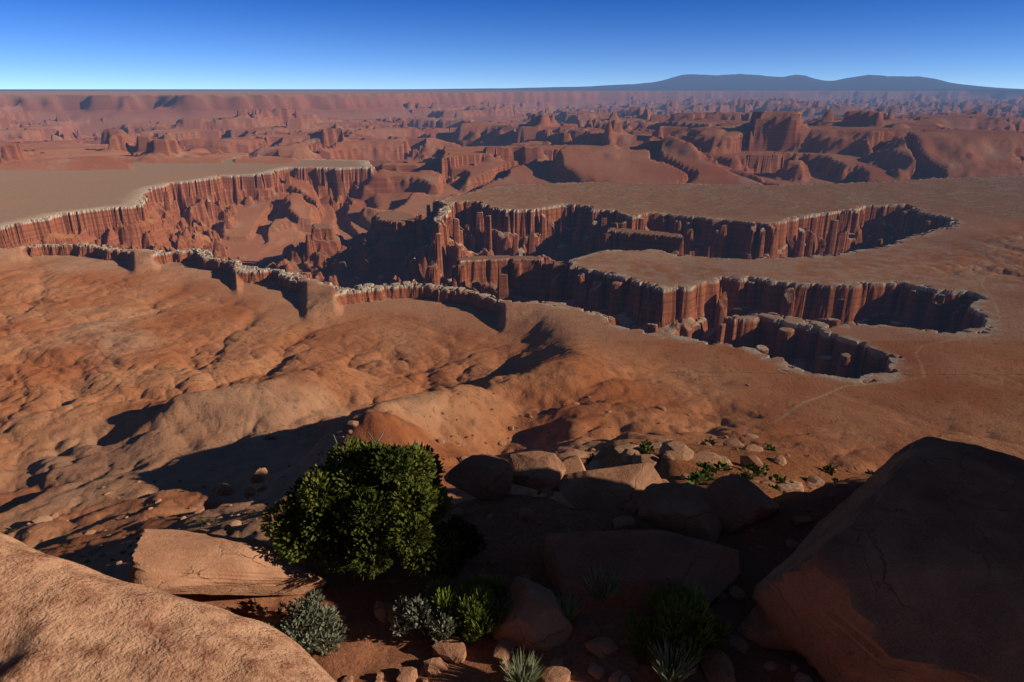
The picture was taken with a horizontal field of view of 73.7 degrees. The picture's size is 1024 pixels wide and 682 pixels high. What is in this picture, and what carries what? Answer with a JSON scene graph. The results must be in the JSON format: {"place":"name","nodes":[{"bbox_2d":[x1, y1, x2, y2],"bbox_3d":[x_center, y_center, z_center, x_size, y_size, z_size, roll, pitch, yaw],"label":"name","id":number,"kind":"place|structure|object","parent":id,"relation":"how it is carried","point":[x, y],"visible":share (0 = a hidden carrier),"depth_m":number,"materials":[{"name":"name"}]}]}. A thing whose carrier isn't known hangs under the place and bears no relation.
{"place":"outdoors","nodes":[
{"label":"outdoors","id":0,"kind":"place"},
{"bbox_2d":[127,477,867,681],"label":"ground","id":1,"kind":"structure","parent":0,"point":[370,648],"depth_m":8.56,"materials":[{"name":"soil"}]},
{"bbox_2d":[0,532,336,681],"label":"boulder","id":2,"kind":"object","parent":1,"relation":"on","point":[63,620],"depth_m":2.48,"materials":[{"name":"brown stone"}]},
{"bbox_2d":[127,529,325,595],"bbox_3d":[-3.517,2.746,8.391,2.284,0.615,1.492,18,-17,-35],"label":"boulder","id":3,"kind":"object","parent":1,"relation":"on","point":[171,561],"visible":0.91,"depth_m":7.89,"materials":[{"name":"brown stone"}]},
{"bbox_2d":[262,588,347,658],"bbox_3d":[-2.433,3.223,7.702,1.093,0.608,0.923,-7,21,-18],"label":"sage shrub","id":4,"kind":"object","parent":1,"relation":"on","point":[306,616],"visible":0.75,"depth_m":7.65,"materials":[{"name":"green plant"}]},
{"bbox_2d":[259,427,464,579],"bbox_3d":[-1.836,2.156,8.780,2.523,2.219,2.250,0,20,0],"label":"juniper tree","id":5,"kind":"object","parent":1,"relation":"on","point":[361,504],"visible":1,"depth_m":8.16,"materials":[{"name":"green plant"}]},
{"bbox_2d":[390,579,471,642],"bbox_3d":[-0.927,3.178,7.904,0.992,0.683,0.893,0,20,0],"label":"sage shrub","id":6,"kind":"object","parent":1,"relation":"on","point":[433,625],"visible":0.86,"depth_m":7.72,"materials":[{"name":"green plant"}]},
{"bbox_2d":[419,515,487,577],"bbox_3d":[-0.820,2.741,9.251,0.997,0.590,0.992,0,20,0],"label":"dark shrub","id":7,"kind":"object","parent":1,"relation":"on","point":[468,534],"visible":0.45,"depth_m":9.18,"materials":[{"name":"green plant"}]},
{"bbox_2d":[429,570,513,641],"bbox_3d":[-0.452,3.081,7.980,1.033,0.728,1.105,-9,22,-24],"label":"shrub","id":8,"kind":"object","parent":1,"relation":"on","point":[475,600],"visible":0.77,"depth_m":7.75,"materials":[{"name":"green plant"}]},
{"bbox_2d":[444,454,512,500],"bbox_3d":[-0.560,2.207,11.285,1.044,0.625,0.886,4,18,-17],"label":"boulder","id":9,"kind":"object","parent":1,"relation":"on","point":[487,477],"visible":0.98,"depth_m":10.99,"materials":[{"name":"brown stone"}]},
{"bbox_2d":[470,584,513,630],"bbox_3d":[-0.127,3.162,7.978,0.704,0.581,0.862,-18,27,-40],"label":"sage shrub","id":10,"kind":"object","parent":1,"relation":"on","point":[510,604],"visible":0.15,"depth_m":7.75,"materials":[{"name":"green plant"}]},
{"bbox_2d":[204,468,837,681],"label":"rocks","id":11,"kind":"object","parent":1,"relation":"on","point":[453,649],"visible":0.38,"depth_m":7.65,"materials":[{"name":"brown stone"}]},
{"bbox_2d":[499,649,546,681],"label":"yucca plant","id":12,"kind":"object","parent":1,"relation":"on","point":[521,672],"visible":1,"depth_m":7.05,"materials":[{"name":"green plant"}]},
{"bbox_2d":[492,576,572,650],"bbox_3d":[0.282,3.176,7.866,0.865,0.655,0.754,19,25,14],"label":"boulder","id":13,"kind":"object","parent":1,"relation":"on","point":[536,619],"visible":0.83,"depth_m":7.60,"materials":[{"name":"brown stone"}]},
{"bbox_2d":[503,451,565,489],"bbox_3d":[0.334,2.136,11.597,1.225,0.336,0.827,6,29,30],"label":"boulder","id":14,"kind":"object","parent":1,"relation":"on","point":[536,470],"visible":0.75,"depth_m":11.31,"materials":[{"name":"brown stone"}]},
{"bbox_2d":[552,455,585,491],"bbox_3d":[0.999,2.267,11.656,0.628,0.415,0.838,7,21,19],"label":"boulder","id":15,"kind":"object","parent":14,"relation":"on","point":[573,464],"visible":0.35,"depth_m":11.52,"materials":[{"name":"brown stone"}]},
{"bbox_2d":[556,591,583,621],"bbox_3d":[0.612,3.106,7.869,0.410,0.346,0.398,-14,25,-34],"label":"yucca plant","id":16,"kind":"object","parent":1,"relation":"on","point":[569,612],"visible":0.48,"depth_m":7.87,"materials":[{"name":"green plant"}]},
{"bbox_2d":[585,636,618,658],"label":"rock","id":17,"kind":"object","parent":1,"relation":"on","point":[601,647],"visible":1,"depth_m":7.40,"materials":[{"name":"brown stone"}]},
{"bbox_2d":[581,561,625,600],"bbox_3d":[1.082,2.938,8.175,0.532,0.454,0.564,0,20,0],"label":"yucca plant","id":18,"kind":"object","parent":1,"relation":"on","point":[606,594],"visible":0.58,"depth_m":8.09,"materials":[{"name":"green plant"}]},
{"bbox_2d":[558,462,663,510],"bbox_3d":[1.621,2.366,11.020,1.660,0.316,1.077,-11,28,-17],"label":"flat rock","id":19,"kind":"object","parent":1,"relation":"on","point":[612,488],"visible":0.9,"depth_m":10.88,"materials":[{"name":"brown stone"}]},
{"bbox_2d":[544,529,739,621],"bbox_3d":[1.731,2.978,8.793,2.526,0.692,1.778,-3,21,-9],"label":"boulder","id":20,"kind":"object","parent":1,"relation":"on","point":[643,561],"visible":0.69,"depth_m":8.48,"materials":[{"name":"brown stone"}]},
{"bbox_2d":[644,631,698,681],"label":"yucca plant","id":21,"kind":"object","parent":1,"relation":"on","point":[667,670],"visible":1,"depth_m":6.92,"materials":[{"name":"green plant"}]},
{"bbox_2d":[620,579,731,665],"bbox_3d":[1.847,3.064,7.446,1.035,0.858,1.206,16,25,36],"label":"shrub","id":22,"kind":"object","parent":1,"relation":"on","point":[703,626],"visible":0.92,"depth_m":7.30,"materials":[{"name":"green plant"}]},
{"bbox_2d":[637,482,722,542],"bbox_3d":[2.554,2.526,10.264,1.294,0.529,1.053,17,19,20],"label":"rock block","id":23,"kind":"object","parent":1,"relation":"on","point":[688,510],"visible":0.88,"depth_m":9.95,"materials":[{"name":"brown stone"}]},
{"bbox_2d":[701,648,734,681],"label":"rock","id":24,"kind":"object","parent":1,"relation":"on","point":[716,666],"visible":0.96,"depth_m":7.11,"materials":[{"name":"brown stone"}]},
{"bbox_2d":[705,473,779,533],"bbox_3d":[3.414,2.455,10.269,1.059,0.562,0.877,-16,36,-37],"label":"rock block","id":25,"kind":"object","parent":1,"relation":"on","point":[741,502],"visible":0.83,"depth_m":10.04,"materials":[{"name":"brown stone"}]},
{"bbox_2d":[738,604,794,650],"bbox_3d":[3.140,3.293,7.883,0.964,0.517,0.684,-9,28,-23],"label":"boulder","id":26,"kind":"object","parent":1,"relation":"on","point":[756,627],"visible":0.33,"depth_m":7.69,"materials":[{"name":"brown stone"}]},
{"bbox_2d":[0,74,1023,581],"bbox_3d":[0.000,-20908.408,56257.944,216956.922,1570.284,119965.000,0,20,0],"label":"canyon landscape","id":27,"kind":"structure","parent":0,"point":[208,290],"depth_m":1580.78,"materials":[{"name":"brown stone"}]},
{"bbox_2d":[2,384,869,566],"bbox_3d":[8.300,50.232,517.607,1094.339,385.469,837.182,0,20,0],"label":"rocks","id":28,"kind":"object","parent":27,"relation":"on","point":[670,449],"visible":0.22,"depth_m":115.10,"materials":[{"name":"brown stone"}]},
{"bbox_2d":[10,393,874,562],"bbox_3d":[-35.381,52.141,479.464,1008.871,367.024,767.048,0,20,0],"label":"talus scrub","id":29,"kind":"object","parent":27,"relation":"on","point":[698,476],"visible":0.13,"depth_m":106.59,"materials":[{"name":"green plant"}]},
{"bbox_2d":[0,0,1023,88],"label":"sky","id":30,"kind":"structure","parent":0,"point":[45,44],"materials":[{"name":"blue"}]},
{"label":"corner rock","id":31,"kind":"object","parent":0,"visible":0},
{"bbox_2d":[753,433,1023,681],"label":"boulder","id":32,"kind":"object","parent":31,"relation":"on","point":[905,563],"visible":1,"depth_m":6.96,"materials":[{"name":"brown stone"}]}
]}

